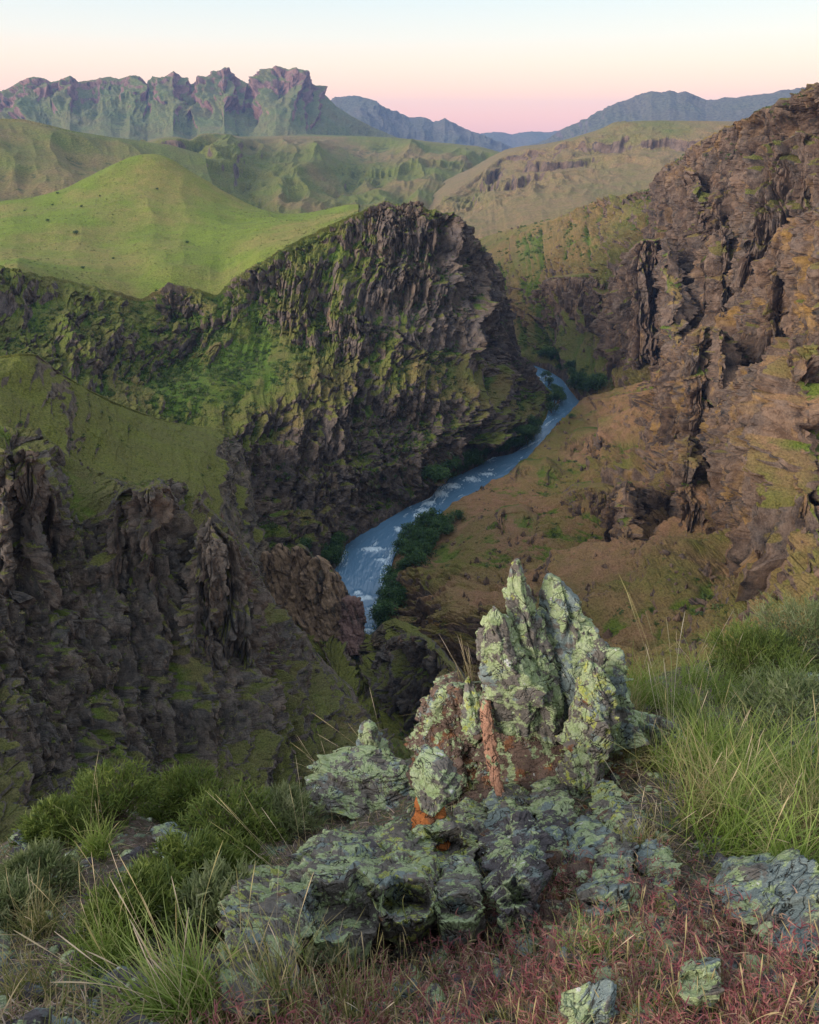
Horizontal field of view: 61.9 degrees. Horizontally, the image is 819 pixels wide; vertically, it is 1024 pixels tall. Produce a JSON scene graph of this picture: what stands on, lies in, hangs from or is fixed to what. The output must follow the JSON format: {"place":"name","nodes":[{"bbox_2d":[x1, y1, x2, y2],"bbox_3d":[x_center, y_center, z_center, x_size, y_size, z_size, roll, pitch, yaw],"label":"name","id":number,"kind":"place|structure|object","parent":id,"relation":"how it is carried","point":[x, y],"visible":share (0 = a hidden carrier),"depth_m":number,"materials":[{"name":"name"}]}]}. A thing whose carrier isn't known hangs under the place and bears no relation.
{"place":"outdoors","nodes":[
{"label":"outdoors","id":0,"kind":"place"},
{"bbox_2d":[0,118,216,200],"bbox_3d":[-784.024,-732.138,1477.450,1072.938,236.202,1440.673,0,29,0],"label":"grass hill","id":1,"kind":"structure","parent":0,"point":[37,159],"depth_m":1388.95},
{"bbox_2d":[0,154,359,298],"bbox_3d":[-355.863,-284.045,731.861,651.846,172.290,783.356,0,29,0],"label":"green hill","id":2,"kind":"structure","parent":0,"point":[16,230],"depth_m":589.26,"materials":[{"name":"plant"}]},
{"bbox_2d":[0,155,810,843],"bbox_3d":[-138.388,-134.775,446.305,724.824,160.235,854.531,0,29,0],"label":"hillside tufts","id":3,"kind":"object","parent":2,"relation":"on","point":[220,515],"visible":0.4,"depth_m":190.13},
{"bbox_2d":[0,65,397,140],"bbox_3d":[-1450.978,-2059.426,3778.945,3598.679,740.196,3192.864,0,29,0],"label":"rocky range","id":4,"kind":"structure","parent":0,"point":[275,100],"depth_m":3469.49,"materials":[{"name":"stone"}]},
{"bbox_2d":[0,426,414,842],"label":"cliff","id":5,"kind":"structure","parent":0,"point":[38,659],"depth_m":99.00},
{"bbox_2d":[0,445,81,613],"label":"crag","id":6,"kind":"structure","parent":5,"relation":"on","point":[36,520],"depth_m":92.51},
{"bbox_2d":[83,483,196,609],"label":"crag","id":7,"kind":"structure","parent":5,"relation":"on","point":[153,526],"depth_m":101.54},
{"bbox_2d":[0,426,394,801],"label":"loose rocks","id":8,"kind":"object","parent":5,"relation":"on","point":[20,756],"visible":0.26,"depth_m":97.94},
{"bbox_2d":[174,517,278,676],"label":"crag","id":9,"kind":"structure","parent":5,"relation":"on","point":[225,600],"depth_m":105.20,"materials":[{"name":"stone"}]},
{"bbox_2d":[0,353,419,740],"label":"saddle ridge","id":10,"kind":"structure","parent":0,"point":[26,392],"depth_m":216.49,"materials":[{"name":"plant"}]},
{"bbox_2d":[260,543,366,655],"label":"rock pinnacles","id":11,"kind":"object","parent":10,"relation":"on","point":[290,580],"visible":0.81,"depth_m":249.82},
{"bbox_2d":[0,200,552,568],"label":"rock butte","id":12,"kind":"object","parent":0,"point":[444,331],"visible":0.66,"depth_m":385.85,"materials":[{"name":"stone"}]},
{"bbox_2d":[140,133,499,213],"bbox_3d":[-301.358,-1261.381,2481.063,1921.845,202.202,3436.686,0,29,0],"label":"grass hill","id":13,"kind":"structure","parent":0,"point":[291,174],"depth_m":1921.71,"materials":[{"name":"plant"}]},
{"bbox_2d":[0,641,818,1023],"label":"knoll","id":14,"kind":"structure","parent":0,"point":[142,825],"depth_m":2.60,"materials":[{"name":"soil"}]},
{"bbox_2d":[0,866,61,933],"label":"shrub","id":15,"kind":"object","parent":14,"relation":"on","point":[18,891],"visible":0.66,"depth_m":2.46,"materials":[{"name":"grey plant"}]},
{"bbox_2d":[0,834,86,911],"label":"shrub","id":16,"kind":"object","parent":14,"relation":"on","point":[47,854],"visible":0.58,"depth_m":2.72,"materials":[{"name":"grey plant"}]},
{"bbox_2d":[0,863,86,1005],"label":"grass tussock","id":17,"kind":"object","parent":14,"relation":"on","point":[9,988],"depth_m":1.53,"materials":[{"name":"plant"}]},
{"bbox_2d":[0,859,86,945],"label":"grass tussock","id":18,"kind":"object","parent":14,"relation":"on","point":[37,921],"depth_m":2.28,"materials":[{"name":"plant"}]},
{"bbox_2d":[7,787,94,847],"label":"shrub","id":19,"kind":"object","parent":14,"relation":"on","point":[42,820],"visible":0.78,"depth_m":3.27,"materials":[{"name":"green plant"}]},
{"bbox_2d":[55,751,131,861],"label":"grass tussock","id":20,"kind":"object","parent":14,"relation":"on","point":[92,845],"depth_m":3.07,"materials":[{"name":"plant"}]},
{"bbox_2d":[20,842,171,994],"bbox_3d":[-0.802,1.058,1.707,0.366,0.344,0.411,0,29,0],"label":"grass tussock","id":21,"kind":"object","parent":14,"relation":"on","point":[107,947],"depth_m":1.78,"materials":[{"name":"plant"}]},
{"bbox_2d":[57,753,167,837],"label":"shrub","id":22,"kind":"object","parent":14,"relation":"on","point":[106,774],"visible":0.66,"depth_m":3.60,"materials":[{"name":"green plant"}]},
{"bbox_2d":[63,854,193,963],"bbox_3d":[-0.800,1.181,1.996,0.391,0.257,0.410,0,29,0],"label":"shrub","id":23,"kind":"object","parent":14,"relation":"on","point":[147,882],"visible":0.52,"depth_m":2.00,"materials":[{"name":"green plant"}]},
{"bbox_2d":[14,841,283,1023],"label":"grass tussock","id":24,"kind":"object","parent":14,"relation":"on","point":[159,992],"depth_m":1.31,"materials":[{"name":"plant"}]},
{"bbox_2d":[150,822,192,857],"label":"stone","id":25,"kind":"object","parent":14,"relation":"on","point":[157,830],"visible":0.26,"depth_m":3.20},
{"bbox_2d":[130,759,229,825],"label":"shrub","id":26,"kind":"object","parent":14,"relation":"on","point":[171,792],"visible":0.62,"depth_m":3.86,"materials":[{"name":"green plant"}]},
{"bbox_2d":[112,820,247,905],"bbox_3d":[-0.811,1.305,2.426,0.494,0.258,0.466,0,29,0],"label":"shrub","id":27,"kind":"object","parent":14,"relation":"on","point":[174,847],"visible":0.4,"depth_m":2.50,"materials":[{"name":"green plant"}]},
{"bbox_2d":[152,849,276,956],"bbox_3d":[-0.561,1.166,1.974,0.394,0.226,0.428,0,29,0],"label":"shrub","id":28,"kind":"object","parent":14,"relation":"on","point":[219,886],"visible":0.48,"depth_m":2.00,"materials":[{"name":"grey plant"}]},
{"bbox_2d":[170,775,288,850],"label":"shrub","id":29,"kind":"object","parent":14,"relation":"on","point":[213,806],"visible":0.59,"depth_m":3.33,"materials":[{"name":"green plant"}]},
{"bbox_2d":[186,826,273,880],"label":"shrub","id":30,"kind":"object","parent":14,"relation":"on","point":[254,847],"visible":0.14,"depth_m":2.75,"materials":[{"name":"green plant"}]},
{"bbox_2d":[167,861,343,1023],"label":"grass tussock","id":31,"kind":"object","parent":14,"relation":"on","point":[286,971],"depth_m":1.35,"materials":[{"name":"plant"}]},
{"bbox_2d":[237,776,330,844],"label":"shrub","id":32,"kind":"object","parent":14,"relation":"on","point":[281,798],"visible":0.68,"depth_m":3.46,"materials":[{"name":"green plant"}]},
{"bbox_2d":[216,812,490,1019],"bbox_3d":[-0.111,1.115,2.024,0.828,1.103,1.154,0,29,0],"label":"lichen boulder","id":33,"kind":"object","parent":14,"relation":"on","point":[378,873],"visible":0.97,"depth_m":1.84,"materials":[{"name":"stone"}]},
{"bbox_2d":[410,744,462,851],"bbox_3d":[0.096,1.057,2.534,0.207,0.189,0.352,0,29,0],"label":"capped stone","id":34,"kind":"object","parent":33,"relation":"on","point":[436,778],"visible":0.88,"depth_m":2.52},
{"bbox_2d":[304,745,413,819],"bbox_3d":[-0.257,1.451,3.694,0.617,0.130,0.448,0,29,0],"label":"rock slab","id":35,"kind":"object","parent":14,"relation":"on","point":[355,782],"visible":0.91,"depth_m":3.68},
{"bbox_2d":[291,894,440,1023],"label":"grass tussock","id":36,"kind":"object","parent":14,"relation":"on","point":[372,991],"depth_m":1.46,"materials":[{"name":"plant"}]},
{"bbox_2d":[356,719,394,756],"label":"stone","id":37,"kind":"object","parent":14,"relation":"on","point":[369,733],"visible":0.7,"depth_m":4.00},
{"bbox_2d":[0,662,818,1023],"bbox_3d":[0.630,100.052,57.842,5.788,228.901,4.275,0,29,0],"label":"short grass","id":38,"kind":"structure","parent":14,"relation":"on","point":[116,1018],"depth_m":1.47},
{"bbox_2d":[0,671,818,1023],"bbox_3d":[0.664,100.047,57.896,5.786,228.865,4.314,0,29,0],"label":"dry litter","id":39,"kind":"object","parent":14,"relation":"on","point":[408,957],"visible":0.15,"depth_m":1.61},
{"bbox_2d":[453,796,487,834],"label":"stone","id":40,"kind":"object","parent":14,"relation":"on","point":[465,808],"visible":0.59,"depth_m":2.98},
{"bbox_2d":[174,833,818,1023],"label":"red grass","id":41,"kind":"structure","parent":14,"relation":"on","point":[728,992],"depth_m":1.42,"materials":[{"name":"plant"}]},
{"bbox_2d":[178,886,818,1023],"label":"straw grass","id":42,"kind":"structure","parent":14,"relation":"on","point":[673,978],"depth_m":1.33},
{"bbox_2d":[483,783,513,829],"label":"stone","id":43,"kind":"object","parent":14,"relation":"on","point":[496,811],"visible":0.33,"depth_m":2.88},
{"bbox_2d":[492,784,535,816],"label":"stone","id":44,"kind":"object","parent":14,"relation":"on","point":[519,799],"visible":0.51,"depth_m":2.93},
{"bbox_2d":[477,810,553,941],"bbox_3d":[0.327,1.062,2.110,0.237,0.562,0.699,4,29,8],"label":"boulder","id":45,"kind":"object","parent":14,"relation":"on","point":[516,844],"visible":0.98,"depth_m":1.91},
{"bbox_2d":[404,558,695,807],"bbox_3d":[0.664,0.810,3.104,1.415,1.350,0.798,17,33,28],"label":"rock spire","id":46,"kind":"object","parent":14,"relation":"on","point":[551,688],"visible":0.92,"depth_m":3.02,"materials":[{"name":"stone"}]},
{"bbox_2d":[461,676,481,734],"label":"stone","id":47,"kind":"object","parent":46,"relation":"on","point":[470,719],"visible":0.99,"depth_m":3.15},
{"bbox_2d":[528,776,577,821],"bbox_3d":[0.603,1.236,2.925,0.188,0.285,0.476,5,29,9],"label":"stone","id":48,"kind":"object","parent":14,"relation":"on","point":[553,794],"visible":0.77,"depth_m":2.86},
{"bbox_2d":[536,809,569,858],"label":"stone","id":49,"kind":"object","parent":14,"relation":"on","point":[553,822],"visible":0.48,"depth_m":2.45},
{"bbox_2d":[452,788,679,955],"bbox_3d":[0.546,1.210,2.512,0.758,1.378,1.554,0,29,0],"label":"rock rubble","id":50,"kind":"object","parent":14,"relation":"on","point":[582,868],"visible":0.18,"depth_m":1.85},
{"bbox_2d":[555,977,619,1023],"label":"stone","id":51,"kind":"object","parent":14,"relation":"on","point":[577,1003],"visible":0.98,"depth_m":1.27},
{"bbox_2d":[564,815,612,861],"bbox_3d":[0.608,1.111,2.306,0.165,0.287,0.392,8,30,13],"label":"stone","id":52,"kind":"object","parent":14,"relation":"on","point":[584,833],"visible":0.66,"depth_m":2.27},
{"bbox_2d":[546,896,649,982],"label":"grass tussock","id":53,"kind":"object","parent":14,"relation":"on","point":[594,946],"depth_m":1.53,"materials":[{"name":"plant"}]},
{"bbox_2d":[575,868,630,922],"bbox_3d":[0.494,0.976,1.758,0.126,0.227,0.248,9,30,15],"label":"stone","id":54,"kind":"object","parent":14,"relation":"on","point":[608,881],"visible":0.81,"depth_m":1.70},
{"bbox_2d":[589,778,620,816],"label":"stone","id":55,"kind":"object","parent":14,"relation":"on","point":[602,798],"visible":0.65,"depth_m":2.81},
{"bbox_2d":[592,832,639,878],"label":"stone","id":56,"kind":"object","parent":14,"relation":"on","point":[628,848],"visible":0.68,"depth_m":2.02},
{"bbox_2d":[601,796,646,842],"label":"stone","id":57,"kind":"object","parent":14,"relation":"on","point":[610,814],"visible":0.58,"depth_m":2.38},
{"bbox_2d":[610,694,682,785],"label":"grass tussock","id":58,"kind":"object","parent":14,"relation":"on","point":[636,752],"depth_m":3.07,"materials":[{"name":"plant"}]},
{"bbox_2d":[625,640,685,708],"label":"grass tussock","id":59,"kind":"object","parent":14,"relation":"on","point":[630,676],"depth_m":4.30,"materials":[{"name":"plant"}]},
{"bbox_2d":[634,838,681,878],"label":"stone","id":60,"kind":"object","parent":14,"relation":"on","point":[666,855],"visible":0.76,"depth_m":2.00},
{"bbox_2d":[612,787,714,867],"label":"grass tussock","id":61,"kind":"object","parent":14,"relation":"on","point":[643,835],"depth_m":2.15,"materials":[{"name":"plant"}]},
{"bbox_2d":[654,869,677,914],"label":"stone","id":62,"kind":"object","parent":14,"relation":"on","point":[673,892],"visible":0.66,"depth_m":1.70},
{"bbox_2d":[627,652,719,714],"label":"grass tussock","id":63,"kind":"object","parent":14,"relation":"on","point":[650,700],"depth_m":4.18,"materials":[{"name":"plant"}]},
{"bbox_2d":[618,573,734,727],"bbox_3d":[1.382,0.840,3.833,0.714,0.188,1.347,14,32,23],"label":"grass stalks","id":64,"kind":"object","parent":14,"relation":"on","point":[663,658],"depth_m":3.82,"materials":[{"name":"plant"}]},
{"bbox_2d":[642,657,721,724],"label":"grass tussock","id":65,"kind":"object","parent":14,"relation":"on","point":[681,697],"depth_m":4.08,"materials":[{"name":"plant"}]},
{"bbox_2d":[586,708,783,816],"bbox_3d":[1.135,0.915,2.551,0.706,0.520,0.709,-5,29,-10],"label":"grass tussock","id":66,"kind":"object","parent":14,"relation":"on","point":[678,773],"depth_m":2.69,"materials":[{"name":"plant"}]},
{"bbox_2d":[633,678,736,783],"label":"grass tussock","id":67,"kind":"object","parent":14,"relation":"on","point":[664,750],"depth_m":3.01,"materials":[{"name":"plant"}]},
{"bbox_2d":[649,666,739,742],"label":"grass tussock","id":68,"kind":"object","parent":14,"relation":"on","point":[702,720],"depth_m":3.55,"materials":[{"name":"plant"}]},
{"bbox_2d":[660,630,732,687],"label":"grass tussock","id":69,"kind":"object","parent":14,"relation":"on","point":[693,673],"depth_m":4.73,"materials":[{"name":"plant"}]},
{"bbox_2d":[676,956,727,1011],"bbox_3d":[0.545,0.886,1.281,0.081,0.170,0.106,24,37,36],"label":"stone","id":70,"kind":"object","parent":14,"relation":"on","point":[713,988],"visible":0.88,"depth_m":1.26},
{"bbox_2d":[604,711,815,864],"bbox_3d":[0.987,0.937,2.223,0.805,0.370,0.636,-23,36,-35],"label":"grass tussock","id":71,"kind":"object","parent":14,"relation":"on","point":[701,825],"depth_m":2.30,"materials":[{"name":"plant"}]},
{"bbox_2d":[649,678,776,780],"bbox_3d":[1.320,0.889,2.994,0.600,0.469,0.833,0,29,0],"label":"grass tussock","id":72,"kind":"object","parent":14,"relation":"on","point":[711,738],"depth_m":3.00,"materials":[{"name":"plant"}]},
{"bbox_2d":[611,701,817,847],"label":"grass tussock","id":73,"kind":"object","parent":14,"relation":"on","point":[745,788],"depth_m":2.33,"materials":[{"name":"plant"}]},
{"bbox_2d":[674,628,766,707],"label":"grass tussock","id":74,"kind":"object","parent":14,"relation":"on","point":[722,693],"depth_m":4.24,"materials":[{"name":"plant"}]},
{"bbox_2d":[630,730,818,876],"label":"grass tussock","id":75,"kind":"object","parent":14,"relation":"on","point":[732,837],"depth_m":2.11,"materials":[{"name":"plant"}]},
{"bbox_2d":[649,695,818,812],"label":"grass tussock","id":76,"kind":"object","parent":14,"relation":"on","point":[743,744],"depth_m":2.70,"materials":[{"name":"plant"}]},
{"bbox_2d":[669,649,807,762],"bbox_3d":[1.554,0.956,3.086,0.660,0.405,0.786,-11,31,-19],"label":"grass tussock","id":77,"kind":"object","parent":14,"relation":"on","point":[755,744],"depth_m":3.15,"materials":[{"name":"plant"}]},
{"bbox_2d":[672,702,818,798],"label":"grass tussock","id":78,"kind":"object","parent":14,"relation":"on","point":[779,757],"depth_m":2.74,"materials":[{"name":"plant"}]},
{"bbox_2d":[688,739,818,872],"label":"grass tussock","id":79,"kind":"object","parent":14,"relation":"on","point":[774,848],"depth_m":1.85,"materials":[{"name":"plant"}]},
{"bbox_2d":[695,725,818,860],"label":"grass tussock","id":80,"kind":"object","parent":14,"relation":"on","point":[804,823],"depth_m":2.12,"materials":[{"name":"plant"}]},
{"bbox_2d":[698,614,818,688],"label":"shrub","id":81,"kind":"object","parent":14,"relation":"on","point":[763,642],"visible":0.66,"depth_m":4.86,"materials":[{"name":"green plant"}]},
{"bbox_2d":[704,695,818,857],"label":"grass tussock","id":82,"kind":"object","parent":14,"relation":"on","point":[814,805],"depth_m":2.24,"materials":[{"name":"plant"}]},
{"bbox_2d":[711,848,818,967],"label":"rock slab","id":83,"kind":"object","parent":14,"relation":"on","point":[764,881],"visible":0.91,"depth_m":1.49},
{"bbox_2d":[721,656,818,744],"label":"shrub","id":84,"kind":"object","parent":14,"relation":"on","point":[806,690],"visible":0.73,"depth_m":3.38,"materials":[{"name":"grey plant"}]},
{"bbox_2d":[725,689,818,781],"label":"grass tussock","id":85,"kind":"object","parent":14,"relation":"on","point":[805,741],"depth_m":2.96,"materials":[{"name":"plant"}]},
{"bbox_2d":[734,587,818,671],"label":"shrub","id":86,"kind":"object","parent":14,"relation":"on","point":[813,620],"visible":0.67,"depth_m":5.26,"materials":[{"name":"green plant"}]},
{"bbox_2d":[738,715,818,813],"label":"grass tussock","id":87,"kind":"object","parent":14,"relation":"on","point":[806,778],"depth_m":2.55,"materials":[{"name":"plant"}]},
{"bbox_2d":[748,702,818,769],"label":"shrub","id":88,"kind":"object","parent":14,"relation":"on","point":[792,742],"visible":0.11,"depth_m":3.21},
{"bbox_2d":[0,670,818,1023],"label":"gravel","id":89,"kind":"structure","parent":0,"point":[38,1016],"depth_m":1.56,"materials":[{"name":"gravel"}]},
{"bbox_2d":[0,0,818,133],"label":"sky","id":90,"kind":"structure","parent":0,"point":[480,66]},
{"bbox_2d":[331,95,511,151],"bbox_3d":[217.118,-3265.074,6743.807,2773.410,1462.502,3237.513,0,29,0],"label":"mountain","id":91,"kind":"structure","parent":0,"point":[374,113],"depth_m":6288.84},
{"bbox_2d":[335,366,578,634],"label":"river","id":92,"kind":"structure","parent":0,"point":[359,569],"depth_m":366.02,"materials":[{"name":"liquid"}]},
{"bbox_2d":[481,131,557,147],"bbox_3d":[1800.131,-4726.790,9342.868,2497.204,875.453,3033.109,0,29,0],"label":"mountain","id":93,"kind":"structure","parent":0,"point":[521,139],"depth_m":8877.81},
{"bbox_2d":[428,120,733,238],"bbox_3d":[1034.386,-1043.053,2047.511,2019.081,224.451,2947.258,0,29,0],"label":"plateau","id":94,"kind":"structure","parent":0,"point":[506,189],"depth_m":1475.49,"materials":[{"name":"stone"}]},
{"bbox_2d":[383,223,818,685],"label":"canyon slope","id":95,"kind":"structure","parent":0,"point":[696,549],"depth_m":229.97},
{"bbox_2d":[366,598,399,619],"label":"riverside tree","id":96,"kind":"object","parent":95,"relation":"on","point":[388,604],"visible":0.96,"depth_m":263.95,"materials":[{"name":"green plant"}]},
{"bbox_2d":[360,632,465,730],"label":"crag","id":97,"kind":"structure","parent":95,"relation":"on","point":[404,672],"depth_m":178.99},
{"bbox_2d":[485,504,545,544],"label":"outcrop","id":98,"kind":"object","parent":95,"relation":"on","point":[519,517],"visible":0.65,"depth_m":323.46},
{"bbox_2d":[502,456,564,486],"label":"outcrop","id":99,"kind":"object","parent":95,"relation":"on","point":[542,469],"visible":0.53,"depth_m":390.86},
{"bbox_2d":[558,427,611,458],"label":"outcrop","id":100,"kind":"object","parent":95,"relation":"on","point":[577,440],"visible":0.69,"depth_m":423.82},
{"bbox_2d":[559,481,611,519],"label":"outcrop","id":101,"kind":"object","parent":95,"relation":"on","point":[598,492],"visible":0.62,"depth_m":323.81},
{"bbox_2d":[395,244,818,666],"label":"loose rocks","id":102,"kind":"object","parent":95,"relation":"on","point":[707,572],"visible":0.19,"depth_m":207.06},
{"bbox_2d":[600,480,649,541],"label":"crag","id":103,"kind":"structure","parent":95,"relation":"on","point":[623,511],"depth_m":251.56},
{"bbox_2d":[588,238,698,379],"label":"crag","id":104,"kind":"structure","parent":95,"relation":"on","point":[648,313],"depth_m":488.04,"materials":[{"name":"stone"}]},
{"bbox_2d":[640,434,709,532],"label":"crag","id":105,"kind":"structure","parent":95,"relation":"on","point":[680,479],"depth_m":243.87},
{"bbox_2d":[641,326,742,449],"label":"crag","id":106,"kind":"structure","parent":95,"relation":"attached to","point":[699,369],"depth_m":308.21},
{"bbox_2d":[679,226,749,328],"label":"crag","id":107,"kind":"structure","parent":95,"relation":"on","point":[710,267],"depth_m":382.09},
{"bbox_2d":[696,342,818,601],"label":"crag","id":108,"kind":"structure","parent":95,"relation":"on","point":[759,438],"depth_m":159.29,"materials":[{"name":"stone"}]},
{"bbox_2d":[733,210,818,363],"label":"crag","id":109,"kind":"structure","parent":95,"relation":"attached to","point":[783,280],"depth_m":303.37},
{"bbox_2d":[479,82,818,400],"bbox_3d":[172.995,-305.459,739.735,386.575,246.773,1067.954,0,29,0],"label":"canyon wall","id":110,"kind":"structure","parent":0,"point":[616,230],"depth_m":578.12,"materials":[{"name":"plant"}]},
{"bbox_2d":[0,93,813,737],"bbox_3d":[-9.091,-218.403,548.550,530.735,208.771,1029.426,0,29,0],"label":"hillside scrub","id":111,"kind":"object","parent":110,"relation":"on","point":[188,391],"visible":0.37,"depth_m":379.48,"materials":[{"name":"green plant"}]},
{"bbox_2d":[525,273,605,327],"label":"crag","id":112,"kind":"structure","parent":110,"relation":"attached to","point":[566,289],"depth_m":581.55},
{"bbox_2d":[484,85,815,381],"bbox_3d":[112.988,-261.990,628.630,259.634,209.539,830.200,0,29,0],"label":"loose rocks","id":113,"kind":"object","parent":110,"relation":"on","point":[730,158],"visible":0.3,"depth_m":609.85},
{"bbox_2d":[648,163,712,247],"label":"crag","id":114,"kind":"structure","parent":110,"relation":"on","point":[678,195],"depth_m":478.49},
{"bbox_2d":[694,131,818,286],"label":"crag","id":115,"kind":"structure","parent":110,"relation":"on","point":[772,186],"depth_m":347.32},
{"bbox_2d":[530,87,805,144],"bbox_3d":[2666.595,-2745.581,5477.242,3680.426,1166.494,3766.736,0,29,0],"label":"mountain","id":116,"kind":"structure","parent":0,"point":[669,105],"depth_m":5084.07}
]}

